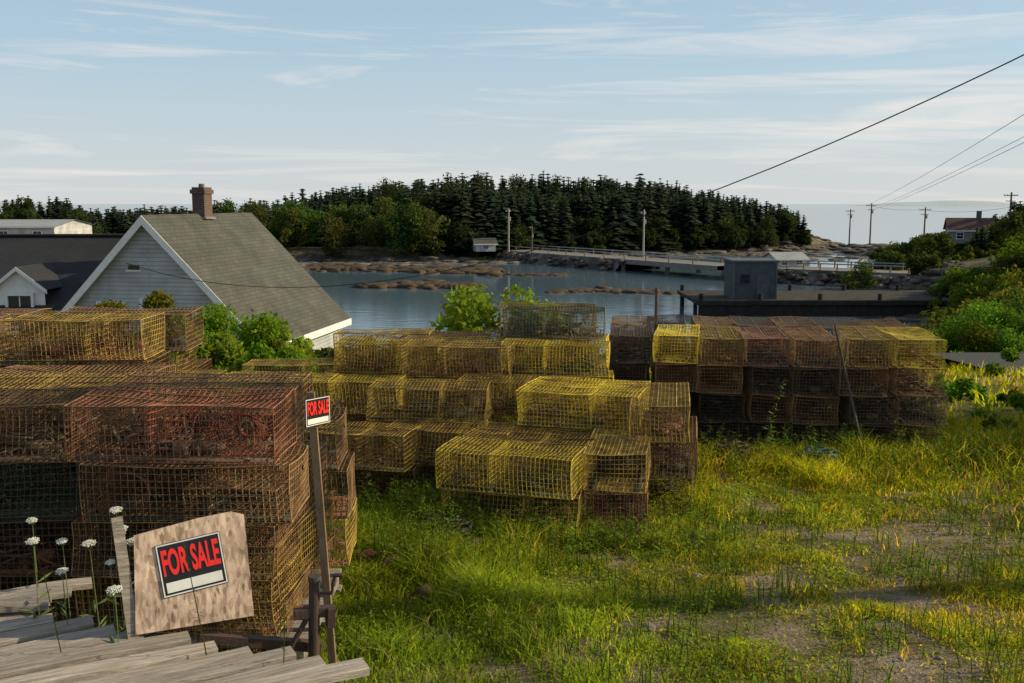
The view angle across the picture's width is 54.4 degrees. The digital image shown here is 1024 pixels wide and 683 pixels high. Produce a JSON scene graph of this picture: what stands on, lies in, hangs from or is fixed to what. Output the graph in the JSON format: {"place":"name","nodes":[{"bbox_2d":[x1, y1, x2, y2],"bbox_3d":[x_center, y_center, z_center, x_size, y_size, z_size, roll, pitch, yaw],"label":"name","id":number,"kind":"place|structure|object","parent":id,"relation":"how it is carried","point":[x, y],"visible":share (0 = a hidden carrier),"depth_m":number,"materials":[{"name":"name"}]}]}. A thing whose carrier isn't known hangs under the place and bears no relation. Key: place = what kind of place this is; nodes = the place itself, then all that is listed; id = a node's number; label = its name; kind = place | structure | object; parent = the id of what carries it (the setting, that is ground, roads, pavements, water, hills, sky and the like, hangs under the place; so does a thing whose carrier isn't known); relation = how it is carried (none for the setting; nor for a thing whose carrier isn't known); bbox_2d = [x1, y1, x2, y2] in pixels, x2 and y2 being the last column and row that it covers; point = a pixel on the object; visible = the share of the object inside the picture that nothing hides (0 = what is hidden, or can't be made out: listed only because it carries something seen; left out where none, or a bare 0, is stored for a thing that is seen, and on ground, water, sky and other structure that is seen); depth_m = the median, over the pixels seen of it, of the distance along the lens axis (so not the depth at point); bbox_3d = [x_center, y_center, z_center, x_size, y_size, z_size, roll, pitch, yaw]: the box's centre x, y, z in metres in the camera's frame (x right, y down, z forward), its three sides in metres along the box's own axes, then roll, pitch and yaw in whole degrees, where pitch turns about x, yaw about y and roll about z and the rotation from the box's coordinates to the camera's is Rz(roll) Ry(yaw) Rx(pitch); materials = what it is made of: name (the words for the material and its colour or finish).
{"place":"outdoors","nodes":[
{"label":"outdoors","id":0,"kind":"place"},
{"bbox_2d":[0,204,1017,364],"bbox_3d":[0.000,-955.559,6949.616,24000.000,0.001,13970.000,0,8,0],"label":"sea water","id":1,"kind":"structure","parent":0,"point":[397,309],"depth_m":111.90,"materials":[{"name":"blue liquid"}]},
{"bbox_2d":[302,263,676,294],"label":"seaweed ledge","id":2,"kind":"object","parent":1,"relation":"in","point":[433,284],"visible":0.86,"depth_m":121.06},
{"bbox_2d":[0,0,1023,203],"label":"sky","id":3,"kind":"structure","parent":0,"point":[102,101],"materials":[{"name":"blue"}]},
{"bbox_2d":[10,222,1023,682],"bbox_3d":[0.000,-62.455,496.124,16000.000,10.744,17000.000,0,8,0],"label":"ground","id":4,"kind":"structure","parent":0,"point":[722,622],"depth_m":7.07,"materials":[{"name":"soil"}]},
{"bbox_2d":[2,568,134,620],"bbox_3d":[-3.250,1.736,6.551,1.500,0.141,1.200,0,8,0],"label":"wooden pallet","id":5,"kind":"object","parent":4,"relation":"on","point":[109,606],"visible":0.03,"depth_m":6.36,"materials":[{"name":"brown wood"}]},
{"bbox_2d":[0,542,116,621],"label":"lobster trap","id":6,"kind":"object","parent":5,"relation":"on","point":[72,603],"visible":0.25,"depth_m":6.20,"materials":[{"name":"brown metal"}]},
{"bbox_2d":[0,496,114,576],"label":"lobster trap","id":7,"kind":"object","parent":6,"relation":"on","point":[46,553],"visible":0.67,"depth_m":6.05,"materials":[{"name":"metal"}]},
{"bbox_2d":[0,447,107,517],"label":"lobster trap","id":8,"kind":"object","parent":7,"relation":"on","point":[6,494],"visible":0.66,"depth_m":6.10,"materials":[{"name":"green metal"}]},
{"bbox_2d":[0,388,107,463],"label":"lobster trap","id":9,"kind":"object","parent":8,"relation":"on","point":[30,442],"visible":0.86,"depth_m":6.02,"materials":[{"name":"brown metal"}]},
{"bbox_2d":[1,521,146,591],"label":"lobster trap","id":10,"kind":"object","parent":5,"relation":"on","point":[15,585],"visible":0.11,"depth_m":6.73,"materials":[{"name":"metal"}]},
{"bbox_2d":[0,473,141,541],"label":"lobster trap","id":11,"kind":"object","parent":10,"relation":"on","point":[59,536],"visible":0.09,"depth_m":6.63,"materials":[{"name":"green metal"}]},
{"bbox_2d":[0,425,139,490],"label":"lobster trap","id":12,"kind":"object","parent":11,"relation":"on","point":[60,468],"visible":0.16,"depth_m":6.59,"materials":[{"name":"brown metal"}]},
{"bbox_2d":[0,373,138,439],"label":"lobster trap","id":13,"kind":"object","parent":12,"relation":"on","point":[61,385],"visible":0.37,"depth_m":6.61,"materials":[{"name":"metal"}]},
{"bbox_2d":[53,225,239,369],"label":"front gable wall","id":14,"kind":"structure","parent":4,"relation":"on","point":[142,248],"depth_m":31.00,"materials":[{"name":"wood"}]},
{"bbox_2d":[34,215,351,363],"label":"trim","id":15,"kind":"structure","parent":14,"relation":"attached to","point":[120,245],"depth_m":30.62,"materials":[{"name":"white paint"}]},
{"bbox_2d":[135,213,349,339],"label":"roof","id":16,"kind":"structure","parent":14,"relation":"on","point":[246,250],"depth_m":34.08,"materials":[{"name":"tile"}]},
{"bbox_2d":[14,288,319,391],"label":"bushes","id":17,"kind":"object","parent":4,"relation":"on","point":[267,337],"visible":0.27,"depth_m":18.76,"materials":[{"name":"green plant"}]},
{"bbox_2d":[0,577,369,682],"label":"wooden plank deck","id":18,"kind":"structure","parent":4,"relation":"on","point":[30,649],"depth_m":4.43,"materials":[{"name":"grey wood"}]},
{"bbox_2d":[111,511,253,638],"bbox_3d":[-1.632,1.120,4.906,0.613,0.582,0.371,-4,-7,-24],"label":"for sale board","id":19,"kind":"object","parent":18,"relation":"on","point":[216,552],"visible":0.97,"depth_m":4.74,"materials":[{"name":"brown wood"}]},
{"bbox_2d":[83,568,341,659],"bbox_3d":[-1.950,1.749,6.452,1.500,0.141,1.200,0,8,0],"label":"wooden pallet","id":20,"kind":"object","parent":4,"relation":"on","point":[295,625],"visible":0.11,"depth_m":6.22,"materials":[{"name":"brown wood"}]},
{"bbox_2d":[73,548,301,635],"bbox_3d":[-1.980,1.537,6.139,1.265,0.378,0.587,0,8,5],"label":"lobster trap","id":21,"kind":"object","parent":20,"relation":"on","point":[239,629],"visible":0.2,"depth_m":5.94,"materials":[{"name":"metal"}]},
{"bbox_2d":[71,493,300,581],"bbox_3d":[-1.976,1.196,6.059,1.248,0.385,0.603,1,8,3],"label":"lobster trap","id":22,"kind":"object","parent":21,"relation":"on","point":[102,573],"visible":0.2,"depth_m":5.91,"materials":[{"name":"brown metal"}]},
{"bbox_2d":[79,445,309,523],"bbox_3d":[-1.871,0.859,6.008,1.238,0.390,0.608,0,8,-1],"label":"lobster trap","id":23,"kind":"object","parent":22,"relation":"on","point":[131,503],"visible":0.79,"depth_m":5.86,"materials":[{"name":"brown metal"}]},
{"bbox_2d":[63,386,296,464],"bbox_3d":[-1.962,0.506,5.994,1.247,0.387,0.632,1,8,1],"label":"lobster trap","id":24,"kind":"object","parent":23,"relation":"on","point":[183,446],"visible":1,"depth_m":5.89,"materials":[{"name":"red metal"}]},
{"bbox_2d":[107,524,312,597],"bbox_3d":[-2.020,1.459,6.677,1.248,0.385,0.603,0,9,2],"label":"lobster trap","id":25,"kind":"object","parent":20,"relation":"on","point":[249,558],"visible":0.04,"depth_m":6.61,"materials":[{"name":"brown metal"}]},
{"bbox_2d":[112,472,315,544],"bbox_3d":[-1.958,1.109,6.657,1.235,0.379,0.601,0,7,0],"label":"lobster trap","id":26,"kind":"object","parent":25,"relation":"on","point":[287,491],"visible":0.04,"depth_m":6.55,"materials":[{"name":"metal"}]},
{"bbox_2d":[95,423,303,493],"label":"lobster trap","id":27,"kind":"object","parent":26,"relation":"on","point":[191,472],"visible":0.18,"depth_m":6.47,"materials":[{"name":"brown metal"}]},
{"bbox_2d":[103,371,312,440],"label":"lobster trap","id":28,"kind":"object","parent":27,"relation":"on","point":[248,383],"visible":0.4,"depth_m":6.54,"materials":[{"name":"brown metal"}]},
{"bbox_2d":[194,534,328,653],"bbox_3d":[-1.601,1.639,6.468,0.603,0.385,1.248,0,9,1],"label":"lobster trap","id":29,"kind":"object","parent":20,"relation":"on","point":[296,598],"visible":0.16,"depth_m":6.00,"materials":[{"name":"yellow metal"}]},
{"bbox_2d":[245,490,334,601],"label":"lobster trap","id":30,"kind":"object","parent":29,"relation":"on","point":[307,556],"visible":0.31,"depth_m":6.27,"materials":[{"name":"metal"}]},
{"bbox_2d":[183,440,326,548],"bbox_3d":[-1.602,0.953,6.375,0.603,0.390,1.233,1,8,4],"label":"lobster trap","id":31,"kind":"object","parent":30,"relation":"on","point":[270,537],"visible":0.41,"depth_m":6.02,"materials":[{"name":"brown metal"}]},
{"bbox_2d":[197,573,342,656],"bbox_3d":[-1.181,1.582,4.878,0.681,0.911,0.180,-1,8,-20],"label":"trailer jack","id":32,"kind":"object","parent":4,"relation":"on","point":[313,613],"visible":0.87,"depth_m":4.89,"materials":[{"name":"metal"}]},
{"bbox_2d":[305,392,336,663],"bbox_3d":[-1.041,1.189,5.397,0.185,1.857,0.106,-7,11,-41],"label":"for sale sign","id":33,"kind":"object","parent":4,"relation":"on","point":[317,411],"visible":1,"depth_m":5.35,"materials":[{"name":"brown wood"}]},
{"bbox_2d":[296,438,413,475],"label":"lobster trap","id":34,"kind":"object","parent":4,"relation":"on","point":[358,462],"visible":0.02,"depth_m":10.72,"materials":[{"name":"metal"}]},
{"bbox_2d":[290,406,405,447],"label":"lobster trap","id":35,"kind":"object","parent":34,"relation":"on","point":[351,416],"visible":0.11,"depth_m":10.67,"materials":[{"name":"yellow metal"}]},
{"bbox_2d":[284,373,405,414],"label":"lobster trap","id":36,"kind":"object","parent":35,"relation":"on","point":[359,404],"visible":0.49,"depth_m":10.73,"materials":[{"name":"yellow metal"}]},
{"bbox_2d":[308,456,424,503],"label":"lobster trap","id":37,"kind":"object","parent":4,"relation":"on","point":[386,477],"visible":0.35,"depth_m":9.63,"materials":[{"name":"yellow metal"}]},
{"bbox_2d":[287,420,420,472],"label":"lobster trap","id":38,"kind":"object","parent":37,"relation":"on","point":[371,458],"visible":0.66,"depth_m":9.55,"materials":[{"name":"metal"}]},
{"bbox_2d":[0,172,811,258],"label":"broadleaf trees","id":39,"kind":"object","parent":4,"relation":"on","point":[292,220],"visible":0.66,"depth_m":152.95,"materials":[{"name":"green plant"}]},
{"bbox_2d":[0,171,812,260],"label":"spruce forest","id":40,"kind":"object","parent":4,"relation":"on","point":[486,213],"visible":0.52,"depth_m":165.87,"materials":[{"name":"green plant"}]},
{"bbox_2d":[368,445,474,481],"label":"lobster trap","id":41,"kind":"object","parent":4,"relation":"on","point":[425,469],"visible":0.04,"depth_m":10.19,"materials":[{"name":"metal"}]},
{"bbox_2d":[367,409,491,455],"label":"lobster trap","id":42,"kind":"object","parent":41,"relation":"on","point":[421,436],"visible":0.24,"depth_m":10.22,"materials":[{"name":"yellow metal"}]},
{"bbox_2d":[366,378,491,423],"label":"lobster trap","id":43,"kind":"object","parent":42,"relation":"on","point":[443,410],"visible":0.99,"depth_m":10.17,"materials":[{"name":"metal"}]},
{"bbox_2d":[389,454,516,498],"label":"lobster trap","id":44,"kind":"object","parent":4,"relation":"on","point":[428,471],"visible":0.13,"depth_m":9.73,"materials":[{"name":"yellow metal"}]},
{"bbox_2d":[383,417,516,469],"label":"lobster trap","id":45,"kind":"object","parent":44,"relation":"on","point":[444,425],"visible":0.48,"depth_m":9.74,"materials":[{"name":"metal"}]},
{"bbox_2d":[426,284,571,397],"bbox_3d":[-0.178,0.134,14.595,2.185,2.058,1.795,0,8,0],"label":"shrub","id":46,"kind":"object","parent":4,"relation":"on","point":[462,313],"visible":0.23,"depth_m":14.14,"materials":[{"name":"green plant"}]},
{"bbox_2d":[440,478,586,537],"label":"lobster trap","id":47,"kind":"object","parent":4,"relation":"on","point":[579,496],"visible":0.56,"depth_m":8.66,"materials":[{"name":"metal"}]},
{"bbox_2d":[435,436,585,499],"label":"lobster trap","id":48,"kind":"object","parent":47,"relation":"on","point":[521,480],"visible":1,"depth_m":8.67,"materials":[{"name":"yellow metal"}]},
{"bbox_2d":[34,360,1023,682],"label":"grass","id":49,"kind":"structure","parent":4,"relation":"on","point":[378,574],"depth_m":7.39,"materials":[{"name":"green plant"}]},
{"bbox_2d":[462,465,599,515],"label":"lobster trap","id":50,"kind":"object","parent":4,"relation":"on","point":[573,503],"visible":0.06,"depth_m":9.27,"materials":[{"name":"yellow metal"}]},
{"bbox_2d":[462,426,599,481],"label":"lobster trap","id":51,"kind":"object","parent":50,"relation":"on","point":[585,436],"visible":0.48,"depth_m":9.31,"materials":[{"name":"metal"}]},
{"bbox_2d":[525,450,640,500],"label":"lobster trap","id":52,"kind":"object","parent":4,"relation":"on","point":[600,478],"visible":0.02,"depth_m":9.75,"materials":[{"name":"yellow metal"}]},
{"bbox_2d":[512,416,635,464],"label":"lobster trap","id":53,"kind":"object","parent":52,"relation":"on","point":[561,429],"visible":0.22,"depth_m":9.81,"materials":[{"name":"metal"}]},
{"bbox_2d":[516,381,645,430],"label":"lobster trap","id":54,"kind":"object","parent":53,"relation":"on","point":[591,417],"visible":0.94,"depth_m":9.85,"materials":[{"name":"yellow metal"}]},
{"bbox_2d":[584,462,650,532],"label":"lobster trap","id":55,"kind":"object","parent":4,"relation":"on","point":[641,505],"visible":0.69,"depth_m":8.89,"materials":[{"name":"brown metal"}]},
{"bbox_2d":[583,424,652,493],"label":"lobster trap","id":56,"kind":"object","parent":55,"relation":"on","point":[607,465],"visible":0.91,"depth_m":9.03,"materials":[{"name":"metal"}]},
{"bbox_2d":[295,234,966,331],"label":"shore rocks","id":57,"kind":"object","parent":4,"relation":"on","point":[433,260],"visible":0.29,"depth_m":148.50,"materials":[{"name":"stone"}]},
{"bbox_2d":[632,448,692,514],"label":"lobster trap","id":58,"kind":"object","parent":4,"relation":"on","point":[655,486],"visible":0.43,"depth_m":9.55,"materials":[{"name":"metal"}]},
{"bbox_2d":[637,416,697,478],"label":"lobster trap","id":59,"kind":"object","parent":58,"relation":"on","point":[675,453],"visible":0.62,"depth_m":9.35,"materials":[{"name":"brown metal"}]},
{"bbox_2d":[629,382,689,442],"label":"lobster trap","id":60,"kind":"object","parent":59,"relation":"on","point":[664,424],"visible":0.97,"depth_m":9.42,"materials":[{"name":"metal"}]},
{"bbox_2d":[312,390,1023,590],"bbox_3d":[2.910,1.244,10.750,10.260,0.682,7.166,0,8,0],"label":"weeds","id":61,"kind":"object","parent":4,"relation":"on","point":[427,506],"visible":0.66,"depth_m":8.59,"materials":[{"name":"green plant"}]},
{"bbox_2d":[498,245,927,287],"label":"causeway bridge","id":62,"kind":"structure","parent":4,"relation":"on","point":[542,255],"depth_m":123.82,"materials":[{"name":"concrete"}]},
{"bbox_2d":[777,407,838,447],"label":"lobster trap","id":63,"kind":"object","parent":4,"relation":"on","point":[799,429],"visible":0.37,"depth_m":12.41,"materials":[{"name":"metal"}]},
{"bbox_2d":[775,381,839,425],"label":"lobster trap","id":64,"kind":"object","parent":63,"relation":"on","point":[806,411],"visible":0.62,"depth_m":12.27,"materials":[{"name":"brown metal"}]},
{"bbox_2d":[779,355,839,396],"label":"lobster trap","id":65,"kind":"object","parent":64,"relation":"on","point":[820,386],"visible":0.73,"depth_m":12.16,"materials":[{"name":"metal"}]},
{"bbox_2d":[778,327,841,368],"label":"lobster trap","id":66,"kind":"object","parent":65,"relation":"on","point":[817,356],"visible":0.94,"depth_m":12.22,"materials":[{"name":"brown metal"}]},
{"bbox_2d":[677,285,951,315],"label":"wharf","id":67,"kind":"structure","parent":4,"relation":"on","point":[843,302],"depth_m":77.47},
{"bbox_2d":[723,258,778,298],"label":"fishing shed","id":68,"kind":"structure","parent":67,"relation":"on","point":[748,278],"depth_m":77.79,"materials":[{"name":"grey wood"}]},
{"bbox_2d":[831,403,893,450],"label":"lobster trap","id":69,"kind":"object","parent":4,"relation":"on","point":[842,419],"visible":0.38,"depth_m":12.28,"materials":[{"name":"metal"}]},
{"bbox_2d":[828,380,898,424],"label":"lobster trap","id":70,"kind":"object","parent":69,"relation":"on","point":[864,409],"visible":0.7,"depth_m":12.09,"materials":[{"name":"metal"}]},
{"bbox_2d":[825,352,888,397],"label":"lobster trap","id":71,"kind":"object","parent":70,"relation":"on","point":[866,384],"visible":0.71,"depth_m":12.02,"materials":[{"name":"brown metal"}]},
{"bbox_2d":[833,325,896,367],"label":"lobster trap","id":72,"kind":"object","parent":71,"relation":"on","point":[858,355],"visible":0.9,"depth_m":12.12,"materials":[{"name":"metal"}]},
{"bbox_2d":[878,405,943,451],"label":"lobster trap","id":73,"kind":"object","parent":4,"relation":"on","point":[907,434],"visible":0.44,"depth_m":12.17,"materials":[{"name":"brown metal"}]},
{"bbox_2d":[880,383,947,425],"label":"lobster trap","id":74,"kind":"object","parent":73,"relation":"on","point":[909,409],"visible":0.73,"depth_m":11.98,"materials":[{"name":"metal"}]},
{"bbox_2d":[875,354,945,397],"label":"lobster trap","id":75,"kind":"object","parent":74,"relation":"on","point":[912,383],"visible":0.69,"depth_m":12.03,"materials":[{"name":"brown metal"}]},
{"bbox_2d":[873,327,946,369],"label":"lobster trap","id":76,"kind":"object","parent":75,"relation":"on","point":[901,354],"visible":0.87,"depth_m":12.09,"materials":[{"name":"yellow metal"}]},
{"bbox_2d":[836,209,1023,289],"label":"broadleaf trees","id":77,"kind":"object","parent":4,"relation":"on","point":[928,245],"visible":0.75,"depth_m":100.71,"materials":[{"name":"green plant"}]},
{"bbox_2d":[891,285,1023,437],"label":"bushes","id":78,"kind":"object","parent":4,"relation":"on","point":[998,333],"visible":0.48,"depth_m":28.38,"materials":[{"name":"green plant"}]},
{"bbox_2d":[914,232,1023,351],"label":"bushes","id":79,"kind":"object","parent":4,"relation":"on","point":[999,279],"visible":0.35,"depth_m":68.72,"materials":[{"name":"green plant"}]},
{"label":"walls","id":80,"kind":"object","parent":4,"relation":"on","visible":0},
{"bbox_2d":[0,235,123,310],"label":"roof","id":81,"kind":"structure","parent":80,"relation":"on","point":[75,260],"depth_m":34.91,"materials":[{"name":"grey"}]},
{"bbox_2d":[0,262,61,337],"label":"dormer","id":82,"kind":"object","parent":81,"relation":"on","point":[32,285],"visible":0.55,"depth_m":32.38,"materials":[{"name":"white paint"}]},
{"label":"lobster trap","id":83,"kind":"object","parent":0,"visible":0},
{"bbox_2d":[341,392,435,430],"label":"lobster trap","id":84,"kind":"object","parent":83,"relation":"on","point":[367,418],"visible":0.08,"depth_m":11.69,"materials":[{"name":"yellow metal"}]},
{"bbox_2d":[332,366,438,402],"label":"lobster trap","id":85,"kind":"object","parent":84,"relation":"on","point":[354,378],"visible":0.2,"depth_m":11.63,"materials":[{"name":"metal"}]},
{"bbox_2d":[333,336,442,373],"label":"lobster trap","id":86,"kind":"object","parent":85,"relation":"on","point":[364,363],"visible":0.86,"depth_m":11.59,"materials":[{"name":"yellow metal"}]},
{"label":"lobster trap","id":87,"kind":"object","parent":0,"visible":0},
{"bbox_2d":[399,401,513,439],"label":"lobster trap","id":88,"kind":"object","parent":87,"relation":"on","point":[433,424],"visible":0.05,"depth_m":11.21,"materials":[{"name":"metal"}]},
{"bbox_2d":[402,371,513,407],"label":"lobster trap","id":89,"kind":"object","parent":88,"relation":"on","point":[454,379],"visible":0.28,"depth_m":11.14,"materials":[{"name":"yellow metal"}]},
{"bbox_2d":[400,339,514,377],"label":"lobster trap","id":90,"kind":"object","parent":89,"relation":"on","point":[488,369],"visible":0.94,"depth_m":11.15,"materials":[{"name":"metal"}]},
{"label":"lobster trap","id":91,"kind":"object","parent":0,"visible":0},
{"bbox_2d":[497,400,606,434],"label":"lobster trap","id":92,"kind":"object","parent":91,"relation":"on","point":[544,420],"visible":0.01,"depth_m":11.37,"materials":[{"name":"metal"}]},
{"bbox_2d":[505,370,613,406],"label":"lobster trap","id":93,"kind":"object","parent":92,"relation":"on","point":[610,372],"visible":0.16,"depth_m":11.30,"materials":[{"name":"yellow metal"}]},
{"bbox_2d":[500,338,609,377],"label":"lobster trap","id":94,"kind":"object","parent":93,"relation":"on","point":[521,367],"visible":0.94,"depth_m":11.26,"materials":[{"name":"yellow metal"}]},
{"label":"lobster trap","id":95,"kind":"object","parent":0,"visible":0},
{"bbox_2d":[509,363,608,397],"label":"lobster trap","id":96,"kind":"object","parent":95,"relation":"on","point":[558,378],"visible":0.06,"depth_m":12.06,"materials":[{"name":"metal"}]},
{"bbox_2d":[505,333,608,367],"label":"lobster trap","id":97,"kind":"object","parent":96,"relation":"on","point":[583,353],"visible":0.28,"depth_m":12.02,"materials":[{"name":"yellow metal"}]},
{"bbox_2d":[503,305,605,340],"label":"lobster trap","id":98,"kind":"object","parent":97,"relation":"on","point":[541,332],"visible":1,"depth_m":12.00,"materials":[{"name":"green metal"}]},
{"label":"lobster trap","id":99,"kind":"object","parent":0,"visible":0},
{"bbox_2d":[4,351,171,400],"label":"lobster trap","id":100,"kind":"object","parent":99,"relation":"on","point":[148,360],"visible":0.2,"depth_m":8.56,"materials":[{"name":"brown metal"}]},
{"bbox_2d":[0,312,164,361],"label":"lobster trap","id":101,"kind":"object","parent":100,"relation":"on","point":[43,351],"visible":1,"depth_m":8.48,"materials":[{"name":"metal"}]},
{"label":"lobster trap","id":102,"kind":"object","parent":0,"visible":0},
{"bbox_2d":[119,383,201,404],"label":"lobster trap","id":103,"kind":"object","parent":102,"relation":"on","point":[180,396],"visible":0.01,"depth_m":9.39,"materials":[{"name":"brown metal"}]},
{"bbox_2d":[43,345,195,385],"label":"lobster trap","id":104,"kind":"object","parent":103,"relation":"on","point":[176,360],"visible":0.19,"depth_m":9.30,"materials":[{"name":"metal"}]},
{"bbox_2d":[51,306,203,351],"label":"lobster trap","id":105,"kind":"object","parent":104,"relation":"on","point":[176,340],"visible":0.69,"depth_m":9.21,"materials":[{"name":"yellow metal"}]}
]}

